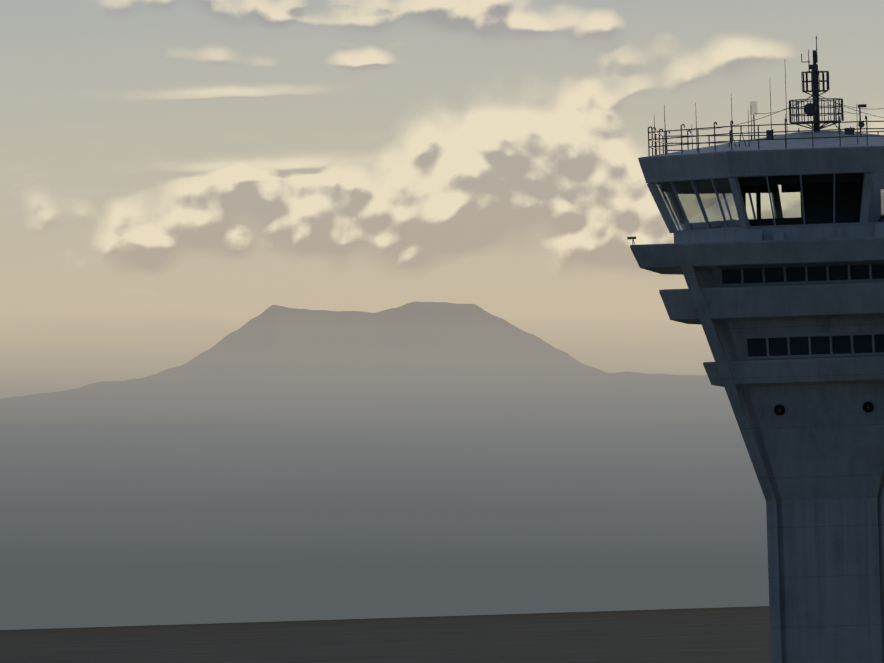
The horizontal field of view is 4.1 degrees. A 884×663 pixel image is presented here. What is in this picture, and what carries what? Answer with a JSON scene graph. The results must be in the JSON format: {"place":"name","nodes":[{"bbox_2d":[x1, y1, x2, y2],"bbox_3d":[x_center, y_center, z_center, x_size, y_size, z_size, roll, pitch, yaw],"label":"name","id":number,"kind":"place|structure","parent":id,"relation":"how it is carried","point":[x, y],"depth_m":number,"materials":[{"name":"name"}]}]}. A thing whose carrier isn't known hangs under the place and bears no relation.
{"place":"outdoors","nodes":[
{"label":"outdoors","id":0,"kind":"place"},
{"bbox_2d":[0,354,768,629],"bbox_3d":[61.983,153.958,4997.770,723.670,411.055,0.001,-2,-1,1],"label":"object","id":1,"kind":"structure","parent":0,"point":[153,490],"depth_m":5000.38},
{"bbox_2d":[197,302,571,357],"bbox_3d":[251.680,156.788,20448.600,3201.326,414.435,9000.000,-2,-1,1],"label":"mountain terrain","id":2,"kind":"structure","parent":0,"point":[426,329],"depth_m":18719.45,"materials":[{"name":"grey stone"}]},
{"bbox_2d":[0,606,770,662],"bbox_3d":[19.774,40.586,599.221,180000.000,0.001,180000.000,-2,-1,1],"label":"ground","id":3,"kind":"structure","parent":0,"point":[721,635],"depth_m":3877.61,"materials":[{"name":"grey asphalt"}]},
{"bbox_2d":[627,36,883,662],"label":"control tower","id":4,"kind":"structure","parent":3,"relation":"on","point":[787,314],"depth_m":595.39,"materials":[{"name":"paint"}]},
{"bbox_2d":[0,0,883,357],"label":"sky","id":5,"kind":"structure","parent":0,"point":[174,173],"materials":[{"name":"beige"}]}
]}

